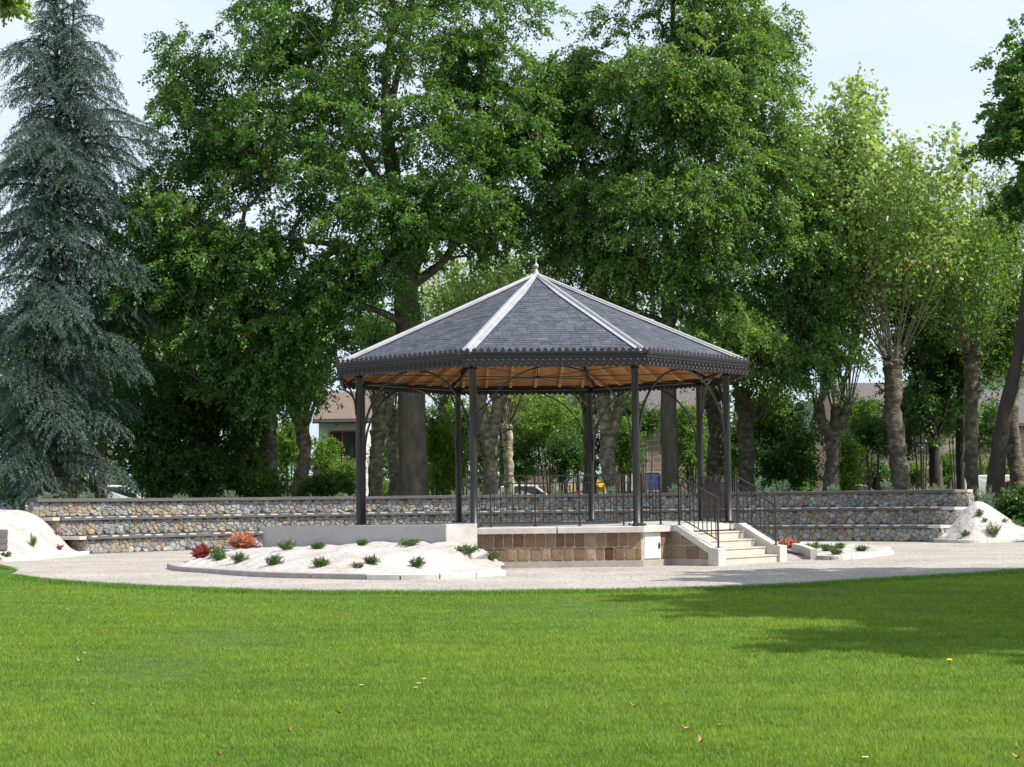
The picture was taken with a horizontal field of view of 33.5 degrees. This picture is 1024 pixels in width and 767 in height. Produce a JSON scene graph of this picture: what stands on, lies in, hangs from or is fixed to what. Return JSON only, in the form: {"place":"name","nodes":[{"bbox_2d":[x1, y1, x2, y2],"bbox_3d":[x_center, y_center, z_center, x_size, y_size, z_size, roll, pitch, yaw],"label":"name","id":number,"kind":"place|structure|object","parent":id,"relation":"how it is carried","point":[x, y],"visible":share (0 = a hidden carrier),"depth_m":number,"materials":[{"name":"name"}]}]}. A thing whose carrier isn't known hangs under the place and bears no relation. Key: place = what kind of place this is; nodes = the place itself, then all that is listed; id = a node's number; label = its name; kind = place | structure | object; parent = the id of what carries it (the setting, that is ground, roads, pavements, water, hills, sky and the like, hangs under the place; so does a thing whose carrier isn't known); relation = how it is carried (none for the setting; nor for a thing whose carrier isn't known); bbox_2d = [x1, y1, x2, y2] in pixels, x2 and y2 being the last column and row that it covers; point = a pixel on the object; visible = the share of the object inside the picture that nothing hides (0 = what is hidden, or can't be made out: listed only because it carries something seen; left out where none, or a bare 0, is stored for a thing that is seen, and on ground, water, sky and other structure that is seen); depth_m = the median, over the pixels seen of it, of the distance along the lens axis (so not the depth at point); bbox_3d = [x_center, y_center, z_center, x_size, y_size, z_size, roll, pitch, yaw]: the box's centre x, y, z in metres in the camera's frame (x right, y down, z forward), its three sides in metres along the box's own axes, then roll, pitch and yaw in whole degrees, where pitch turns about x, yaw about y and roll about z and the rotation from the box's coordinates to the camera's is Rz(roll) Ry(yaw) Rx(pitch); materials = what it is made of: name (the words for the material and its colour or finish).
{"place":"outdoors","nodes":[
{"label":"outdoors","id":0,"kind":"place"},
{"bbox_2d":[0,541,1023,592],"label":"gravel path","id":1,"kind":"structure","parent":0,"point":[912,559],"depth_m":33.92,"materials":[{"name":"beige gravel"}]},
{"bbox_2d":[0,530,7,551],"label":"litter bin","id":2,"kind":"object","parent":1,"relation":"on","point":[3,540],"visible":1,"depth_m":43.68,"materials":[{"name":"grey wood"}]},
{"bbox_2d":[0,509,88,561],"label":"planting mound","id":3,"kind":"object","parent":1,"relation":"on","point":[20,526],"visible":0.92,"depth_m":47.59,"materials":[{"name":"white gravel"}]},
{"bbox_2d":[167,541,505,579],"bbox_3d":[-4.239,3.612,35.097,9.396,0.692,5.248,-2,-4,23],"label":"planting mound","id":4,"kind":"object","parent":1,"relation":"on","point":[445,560],"visible":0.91,"depth_m":34.06,"materials":[{"name":"white gravel"}]},
{"bbox_2d":[189,543,211,558],"bbox_3d":[-6.942,3.755,37.961,0.532,0.430,0.427,2,-5,-34],"label":"red shrub","id":5,"kind":"object","parent":4,"relation":"on","point":[201,550],"visible":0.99,"depth_m":37.88,"materials":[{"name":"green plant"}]},
{"bbox_2d":[225,530,256,548],"bbox_3d":[-6.073,3.527,38.118,0.760,0.541,0.697,-4,-5,41],"label":"red shrub","id":6,"kind":"object","parent":4,"relation":"on","point":[246,539],"visible":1,"depth_m":37.97,"materials":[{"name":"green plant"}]},
{"bbox_2d":[263,524,476,546],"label":"wall","id":7,"kind":"structure","parent":1,"relation":"on","point":[304,535],"depth_m":36.31,"materials":[{"name":"concrete"}]},
{"bbox_2d":[60,525,951,553],"bbox_3d":[-0.071,5.059,55.551,28.001,0.639,7.716,0,-4,-7],"label":"gabion bench","id":8,"kind":"object","parent":1,"relation":"on","point":[98,544],"visible":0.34,"depth_m":54.05,"materials":[{"name":"stone"}]},
{"bbox_2d":[41,506,966,535],"bbox_3d":[-0.251,4.567,56.373,29.600,0.669,8.112,0,-4,-8],"label":"gabion bench","id":9,"kind":"object","parent":8,"relation":"on","point":[120,525],"visible":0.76,"depth_m":56.62,"materials":[{"name":"stone"}]},
{"bbox_2d":[26,489,973,517],"bbox_3d":[-0.306,4.044,56.951,30.012,0.664,7.708,0,-4,-7],"label":"gabion bench","id":10,"kind":"object","parent":9,"relation":"on","point":[70,507],"visible":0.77,"depth_m":57.99,"materials":[{"name":"stone"}]},
{"bbox_2d":[335,260,749,568],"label":"bandstand","id":11,"kind":"structure","parent":1,"relation":"on","point":[535,332],"depth_m":38.24,"materials":[{"name":"concrete"}]},
{"bbox_2d":[670,476,786,565],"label":"staircase","id":12,"kind":"structure","parent":1,"relation":"on","point":[743,543],"depth_m":37.34,"materials":[{"name":"white concrete"}]},
{"bbox_2d":[787,541,893,559],"bbox_3d":[8.471,4.365,45.056,2.615,0.290,11.880,-1,-4,5],"label":"planting bed","id":13,"kind":"object","parent":1,"relation":"on","point":[849,552],"visible":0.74,"depth_m":41.20,"materials":[{"name":"white gravel"}]},
{"bbox_2d":[934,501,1023,542],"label":"planting mound","id":14,"kind":"object","parent":1,"relation":"on","point":[968,519],"visible":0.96,"depth_m":53.02,"materials":[{"name":"white gravel"}]},
{"bbox_2d":[976,482,998,505],"bbox_3d":[15.651,3.737,56.224,0.725,0.968,0.781,3,-6,-45],"label":"silvery plant","id":15,"kind":"object","parent":14,"relation":"on","point":[987,499],"visible":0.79,"depth_m":56.23,"materials":[{"name":"green plant"}]},
{"bbox_2d":[0,564,1023,766],"bbox_3d":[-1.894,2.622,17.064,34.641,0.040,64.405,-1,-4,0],"label":"lawn","id":16,"kind":"structure","parent":0,"point":[261,634],"depth_m":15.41,"materials":[{"name":"green plant"}]},
{"bbox_2d":[0,367,1023,498],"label":"hill","id":17,"kind":"structure","parent":0,"point":[811,412],"depth_m":401.75,"materials":[{"name":"green plant"}]},
{"bbox_2d":[0,0,1023,479],"label":"sky","id":18,"kind":"structure","parent":0,"point":[924,52],"materials":[{"name":"white"}]},
{"bbox_2d":[814,525,1023,542],"bbox_3d":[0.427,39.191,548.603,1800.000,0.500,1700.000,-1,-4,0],"label":"ground","id":19,"kind":"structure","parent":0,"point":[944,542],"depth_m":52.87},
{"bbox_2d":[0,460,28,510],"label":"shrub","id":20,"kind":"object","parent":19,"relation":"on","point":[3,491],"visible":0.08,"depth_m":69.37,"materials":[{"name":"green plant"}]},
{"bbox_2d":[0,0,38,27],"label":"plane tree","id":21,"kind":"object","parent":19,"relation":"on","point":[12,8],"visible":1,"depth_m":81.40,"materials":[{"name":"green plant"}]},
{"bbox_2d":[0,356,65,471],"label":"thicket tree","id":22,"kind":"object","parent":19,"relation":"on","point":[5,433],"visible":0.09,"depth_m":73.00,"materials":[{"name":"green plant"}]},
{"bbox_2d":[0,272,93,498],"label":"plane tree","id":23,"kind":"object","parent":19,"relation":"on","point":[9,363],"visible":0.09,"depth_m":65.65,"materials":[{"name":"green plant"}]},
{"bbox_2d":[36,312,85,497],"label":"plane tree","id":24,"kind":"object","parent":19,"relation":"on","point":[74,494],"visible":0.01,"depth_m":71.69,"materials":[{"name":"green plant"}]},
{"bbox_2d":[57,446,88,498],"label":"shrub","id":25,"kind":"object","parent":19,"relation":"on","point":[62,486],"visible":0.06,"depth_m":77.74,"materials":[{"name":"green plant"}]},
{"bbox_2d":[0,0,183,509],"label":"cedar tree","id":26,"kind":"object","parent":19,"relation":"on","point":[70,167],"visible":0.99,"depth_m":59.74,"materials":[{"name":"green plant"}]},
{"bbox_2d":[57,342,143,497],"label":"thicket tree","id":27,"kind":"object","parent":19,"relation":"on","point":[92,426],"visible":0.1,"depth_m":68.31,"materials":[{"name":"green plant"}]},
{"bbox_2d":[82,316,158,497],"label":"plane tree","id":28,"kind":"object","parent":19,"relation":"on","point":[105,491],"visible":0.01,"depth_m":73.75,"materials":[{"name":"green plant"}]},
{"bbox_2d":[107,485,143,497],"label":"parked car","id":29,"kind":"object","parent":19,"relation":"on","point":[116,488],"visible":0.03,"depth_m":91.03,"materials":[{"name":"paint"}]},
{"bbox_2d":[90,273,211,497],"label":"plane tree","id":30,"kind":"object","parent":19,"relation":"on","point":[161,346],"visible":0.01,"depth_m":83.50,"materials":[{"name":"green plant"}]},
{"bbox_2d":[89,343,218,497],"bbox_3d":[-13.995,1.995,66.098,4.945,7.608,5.736,1,-4,-17],"label":"thicket tree","id":31,"kind":"object","parent":19,"relation":"on","point":[153,432],"visible":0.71,"depth_m":64.89,"materials":[{"name":"green plant"}]},
{"bbox_2d":[116,440,255,497],"bbox_3d":[-12.419,3.899,64.880,5.248,3.615,4.769,-1,-4,0],"label":"bush","id":32,"kind":"object","parent":19,"relation":"on","point":[171,474],"visible":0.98,"depth_m":64.12,"materials":[{"name":"green plant"}]},
{"bbox_2d":[148,321,263,496],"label":"thicket tree","id":33,"kind":"object","parent":19,"relation":"on","point":[188,403],"visible":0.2,"depth_m":66.69,"materials":[{"name":"green plant"}]},
{"bbox_2d":[193,340,294,495],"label":"thicket tree","id":34,"kind":"object","parent":19,"relation":"on","point":[243,440],"visible":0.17,"depth_m":66.28,"materials":[{"name":"green plant"}]},
{"bbox_2d":[221,430,277,495],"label":"shrub","id":35,"kind":"object","parent":19,"relation":"on","point":[257,460],"visible":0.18,"depth_m":71.85,"materials":[{"name":"green plant"}]},
{"bbox_2d":[223,464,300,496],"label":"shrub","id":36,"kind":"object","parent":19,"relation":"on","point":[269,485],"visible":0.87,"depth_m":65.27,"materials":[{"name":"green plant"}]},
{"bbox_2d":[230,327,311,494],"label":"plane tree","id":37,"kind":"object","parent":19,"relation":"on","point":[271,460],"visible":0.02,"depth_m":68.73,"materials":[{"name":"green plant"}]},
{"bbox_2d":[276,418,312,496],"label":"shrub","id":38,"kind":"object","parent":19,"relation":"on","point":[288,449],"visible":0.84,"depth_m":81.35,"materials":[{"name":"green plant"}]},
{"bbox_2d":[260,309,354,496],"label":"plane tree","id":39,"kind":"object","parent":19,"relation":"on","point":[304,459],"visible":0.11,"depth_m":69.70,"materials":[{"name":"green plant"}]},
{"bbox_2d":[57,0,594,498],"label":"oak tree","id":40,"kind":"object","parent":19,"relation":"on","point":[209,260],"visible":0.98,"depth_m":62.14,"materials":[{"name":"green plant"}]},
{"bbox_2d":[310,431,344,475],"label":"shrub","id":41,"kind":"object","parent":19,"relation":"on","point":[326,454],"visible":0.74,"depth_m":79.56,"materials":[{"name":"green plant"}]},
{"bbox_2d":[292,467,366,499],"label":"shrub","id":42,"kind":"object","parent":19,"relation":"on","point":[327,483],"visible":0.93,"depth_m":68.47,"materials":[{"name":"green plant"}]},
{"bbox_2d":[312,391,371,496],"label":"house","id":43,"kind":"structure","parent":19,"relation":"on","point":[344,430],"depth_m":94.06,"materials":[{"name":"white paint"}]},
{"bbox_2d":[328,430,355,463],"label":"window","id":44,"kind":"structure","parent":43,"relation":"in","point":[348,437],"depth_m":93.99,"materials":[{"name":"red paint"}]},
{"bbox_2d":[326,455,366,495],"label":"shrub","id":45,"kind":"object","parent":19,"relation":"on","point":[347,464],"visible":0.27,"depth_m":75.24,"materials":[{"name":"green plant"}]},
{"bbox_2d":[347,300,396,495],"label":"plane tree","id":46,"kind":"object","parent":19,"relation":"on","point":[378,431],"visible":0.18,"depth_m":69.83,"materials":[{"name":"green plant"}]},
{"bbox_2d":[355,307,423,495],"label":"plane tree","id":47,"kind":"object","parent":19,"relation":"on","point":[392,456],"visible":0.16,"depth_m":71.74,"materials":[{"name":"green plant"}]},
{"bbox_2d":[366,398,428,480],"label":"shrub","id":48,"kind":"object","parent":19,"relation":"on","point":[385,473],"visible":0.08,"depth_m":85.11,"materials":[{"name":"green plant"}]},
{"bbox_2d":[0,389,815,497],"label":"distant woods","id":49,"kind":"object","parent":19,"relation":"on","point":[386,486],"visible":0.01,"depth_m":149.39,"materials":[{"name":"green plant"}]},
{"bbox_2d":[392,244,491,494],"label":"plane tree","id":50,"kind":"object","parent":19,"relation":"on","point":[442,398],"visible":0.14,"depth_m":85.82,"materials":[{"name":"green plant"}]},
{"bbox_2d":[425,406,469,494],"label":"shrub","id":51,"kind":"object","parent":19,"relation":"on","point":[440,448],"visible":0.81,"depth_m":67.40,"materials":[{"name":"green plant"}]},
{"bbox_2d":[444,395,491,494],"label":"plane tree","id":52,"kind":"object","parent":19,"relation":"on","point":[463,425],"visible":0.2,"depth_m":83.09,"materials":[{"name":"green plant"}]},
{"bbox_2d":[463,415,499,493],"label":"shrub","id":53,"kind":"object","parent":19,"relation":"on","point":[479,461],"visible":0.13,"depth_m":98.52,"materials":[{"name":"green plant"}]},
{"bbox_2d":[418,250,561,494],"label":"plane tree","id":54,"kind":"object","parent":19,"relation":"on","point":[489,430],"visible":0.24,"depth_m":69.67,"materials":[{"name":"green plant"}]},
{"bbox_2d":[432,243,551,490],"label":"plane tree","id":55,"kind":"object","parent":19,"relation":"on","point":[500,437],"visible":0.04,"depth_m":87.81,"materials":[{"name":"green plant"}]},
{"bbox_2d":[463,285,559,497],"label":"plane tree","id":56,"kind":"object","parent":19,"relation":"on","point":[507,436],"visible":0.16,"depth_m":79.79,"materials":[{"name":"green plant"}]},
{"bbox_2d":[497,433,543,494],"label":"shrub","id":57,"kind":"object","parent":19,"relation":"on","point":[522,458],"visible":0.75,"depth_m":83.50,"materials":[{"name":"green plant"}]},
{"bbox_2d":[497,485,546,497],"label":"parked car","id":58,"kind":"object","parent":19,"relation":"on","point":[530,489],"visible":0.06,"depth_m":87.09,"materials":[{"name":"paint"}]},
{"bbox_2d":[510,393,553,468],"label":"shrub","id":59,"kind":"object","parent":19,"relation":"on","point":[514,423],"visible":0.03,"depth_m":99.46,"materials":[{"name":"green plant"}]},
{"bbox_2d":[515,469,553,493],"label":"garden wall","id":60,"kind":"structure","parent":19,"relation":"on","point":[541,485],"depth_m":91.85,"materials":[{"name":"stone"}]},
{"bbox_2d":[510,393,568,485],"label":"shrub","id":61,"kind":"object","parent":19,"relation":"on","point":[536,397],"visible":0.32,"depth_m":89.56,"materials":[{"name":"green plant"}]},
{"bbox_2d":[506,393,583,493],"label":"shrub","id":62,"kind":"object","parent":19,"relation":"on","point":[548,419],"visible":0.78,"depth_m":83.35,"materials":[{"name":"green plant"}]},
{"bbox_2d":[512,393,583,493],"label":"house","id":63,"kind":"structure","parent":19,"relation":"on","point":[582,473],"depth_m":107.85,"materials":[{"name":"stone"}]},
{"bbox_2d":[538,419,597,493],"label":"shrub","id":64,"kind":"object","parent":19,"relation":"on","point":[565,451],"visible":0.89,"depth_m":77.38,"materials":[{"name":"green plant"}]},
{"bbox_2d":[562,393,601,493],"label":"shrub","id":65,"kind":"object","parent":19,"relation":"on","point":[574,403],"visible":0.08,"depth_m":99.70,"materials":[{"name":"green plant"}]},
{"bbox_2d":[566,290,615,493],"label":"plane tree","id":66,"kind":"object","parent":19,"relation":"on","point":[583,398],"visible":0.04,"depth_m":73.83,"materials":[{"name":"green plant"}]},
{"bbox_2d":[597,392,646,493],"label":"shrub","id":67,"kind":"object","parent":19,"relation":"on","point":[628,404],"visible":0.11,"depth_m":89.57,"materials":[{"name":"green plant"}]},
{"bbox_2d":[585,278,659,493],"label":"plane tree","id":68,"kind":"object","parent":19,"relation":"on","point":[609,427],"visible":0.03,"depth_m":69.80,"materials":[{"name":"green plant"}]},
{"bbox_2d":[614,415,650,493],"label":"shrub","id":69,"kind":"object","parent":19,"relation":"on","point":[623,459],"visible":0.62,"depth_m":75.66,"materials":[{"name":"green plant"}]},
{"bbox_2d":[626,399,660,492],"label":"shrub","id":70,"kind":"object","parent":19,"relation":"on","point":[650,422],"visible":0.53,"depth_m":89.55,"materials":[{"name":"green plant"}]},
{"bbox_2d":[610,387,723,493],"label":"house","id":71,"kind":"structure","parent":19,"relation":"on","point":[654,396],"depth_m":95.98,"materials":[{"name":"stone"}]},
{"bbox_2d":[641,471,660,491],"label":"door","id":72,"kind":"structure","parent":71,"relation":"in","point":[655,478],"depth_m":95.82,"materials":[{"name":"blue paint"}]},
{"bbox_2d":[657,393,708,495],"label":"shrub","id":73,"kind":"object","parent":19,"relation":"on","point":[687,450],"visible":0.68,"depth_m":75.45,"materials":[{"name":"green plant"}]},
{"bbox_2d":[498,0,887,492],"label":"oak tree","id":74,"kind":"object","parent":19,"relation":"on","point":[672,98],"visible":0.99,"depth_m":63.79,"materials":[{"name":"green plant"}]},
{"bbox_2d":[676,270,755,482],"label":"plane tree","id":75,"kind":"object","parent":19,"relation":"on","point":[714,461],"visible":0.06,"depth_m":71.72,"materials":[{"name":"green plant"}]},
{"bbox_2d":[704,397,758,491],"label":"shrub","id":76,"kind":"object","parent":19,"relation":"on","point":[735,458],"visible":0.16,"depth_m":83.17,"materials":[{"name":"green plant"}]},
{"bbox_2d":[703,271,814,491],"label":"plane tree","id":77,"kind":"object","parent":19,"relation":"on","point":[746,411],"visible":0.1,"depth_m":69.70,"materials":[{"name":"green plant"}]},
{"bbox_2d":[732,379,799,491],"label":"shrub","id":78,"kind":"object","parent":19,"relation":"on","point":[771,418],"visible":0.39,"depth_m":71.86,"materials":[{"name":"green plant"}]},
{"bbox_2d":[753,392,826,491],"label":"shrub","id":79,"kind":"object","parent":19,"relation":"on","point":[787,458],"visible":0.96,"depth_m":71.39,"materials":[{"name":"green plant"}]},
{"bbox_2d":[747,74,900,490],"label":"plane tree","id":80,"kind":"object","parent":19,"relation":"on","point":[833,429],"visible":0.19,"depth_m":67.70,"materials":[{"name":"green plant"}]},
{"bbox_2d":[823,429,871,490],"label":"shrub","id":81,"kind":"object","parent":19,"relation":"on","point":[849,465],"visible":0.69,"depth_m":69.55,"materials":[{"name":"green plant"}]},
{"bbox_2d":[842,388,884,487],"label":"tree","id":82,"kind":"object","parent":19,"relation":"on","point":[861,407],"visible":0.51,"depth_m":83.51,"materials":[{"name":"green plant"}]},
{"bbox_2d":[842,413,886,489],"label":"tree","id":83,"kind":"object","parent":19,"relation":"on","point":[859,428],"visible":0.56,"depth_m":73.78,"materials":[{"name":"green plant"}]},
{"bbox_2d":[857,455,890,489],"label":"shrub","id":84,"kind":"object","parent":19,"relation":"on","point":[883,474],"visible":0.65,"depth_m":88.17,"materials":[{"name":"green plant"}]},
{"bbox_2d":[808,382,955,490],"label":"house","id":85,"kind":"structure","parent":19,"relation":"on","point":[866,389],"depth_m":95.17,"materials":[{"name":"stone"}]},
{"bbox_2d":[790,62,995,489],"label":"plane tree","id":86,"kind":"object","parent":19,"relation":"on","point":[909,258],"visible":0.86,"depth_m":65.67,"materials":[{"name":"green plant"}]},
{"bbox_2d":[908,458,929,489],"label":"shrub","id":87,"kind":"object","parent":19,"relation":"on","point":[913,476],"visible":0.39,"depth_m":88.24,"materials":[{"name":"green plant"}]},
{"bbox_2d":[902,373,955,489],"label":"shrub","id":88,"kind":"object","parent":19,"relation":"on","point":[922,469],"visible":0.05,"depth_m":83.56,"materials":[{"name":"green plant"}]},
{"bbox_2d":[871,203,987,485],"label":"plane tree","id":89,"kind":"object","parent":19,"relation":"on","point":[941,472],"visible":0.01,"depth_m":83.77,"materials":[{"name":"green plant"}]},
{"bbox_2d":[859,263,1009,492],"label":"tree","id":90,"kind":"object","parent":19,"relation":"on","point":[922,399],"visible":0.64,"depth_m":71.90,"materials":[{"name":"green plant"}]},
{"bbox_2d":[924,445,964,488],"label":"shrub","id":91,"kind":"object","parent":19,"relation":"on","point":[946,468],"visible":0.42,"depth_m":87.42,"materials":[{"name":"green plant"}]},
{"bbox_2d":[898,166,1023,501],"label":"plane tree","id":92,"kind":"object","parent":19,"relation":"on","point":[972,354],"visible":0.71,"depth_m":67.85,"materials":[{"name":"green plant"}]},
{"bbox_2d":[940,387,991,488],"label":"shrub","id":93,"kind":"object","parent":19,"relation":"on","point":[945,431],"visible":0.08,"depth_m":84.98,"materials":[{"name":"green plant"}]},
{"bbox_2d":[911,175,1023,488],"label":"airy tree","id":94,"kind":"object","parent":19,"relation":"on","point":[960,477],"visible":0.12,"depth_m":73.78,"materials":[{"name":"green plant"}]},
{"bbox_2d":[950,475,1009,497],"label":"parked van","id":95,"kind":"object","parent":19,"relation":"on","point":[982,479],"visible":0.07,"depth_m":85.07,"materials":[{"name":"paint"}]},
{"bbox_2d":[964,391,999,474],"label":"tree","id":96,"kind":"object","parent":19,"relation":"on","point":[988,421],"visible":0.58,"depth_m":97.34,"materials":[{"name":"green plant"}]},
{"bbox_2d":[945,152,1023,490],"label":"plane tree","id":97,"kind":"object","parent":19,"relation":"on","point":[1015,461],"visible":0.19,"depth_m":73.73,"materials":[{"name":"green plant"}]},
{"bbox_2d":[952,389,1023,468],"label":"house","id":98,"kind":"structure","parent":19,"relation":"on","point":[1020,412],"depth_m":113.92,"materials":[{"name":"paint"}]},
{"bbox_2d":[955,13,1023,502],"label":"leaning tree","id":99,"kind":"object","parent":19,"relation":"on","point":[1003,132],"visible":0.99,"depth_m":60.10,"materials":[{"name":"green plant"}]},
{"bbox_2d":[978,453,1023,474],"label":"shrub","id":100,"kind":"object","parent":19,"relation":"on","point":[984,469],"visible":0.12,"depth_m":99.39,"materials":[{"name":"green plant"}]},
{"bbox_2d":[990,481,1023,525],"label":"shrub","id":101,"kind":"object","parent":19,"relation":"on","point":[1010,504],"visible":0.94,"depth_m":57.74,"materials":[{"name":"green plant"}]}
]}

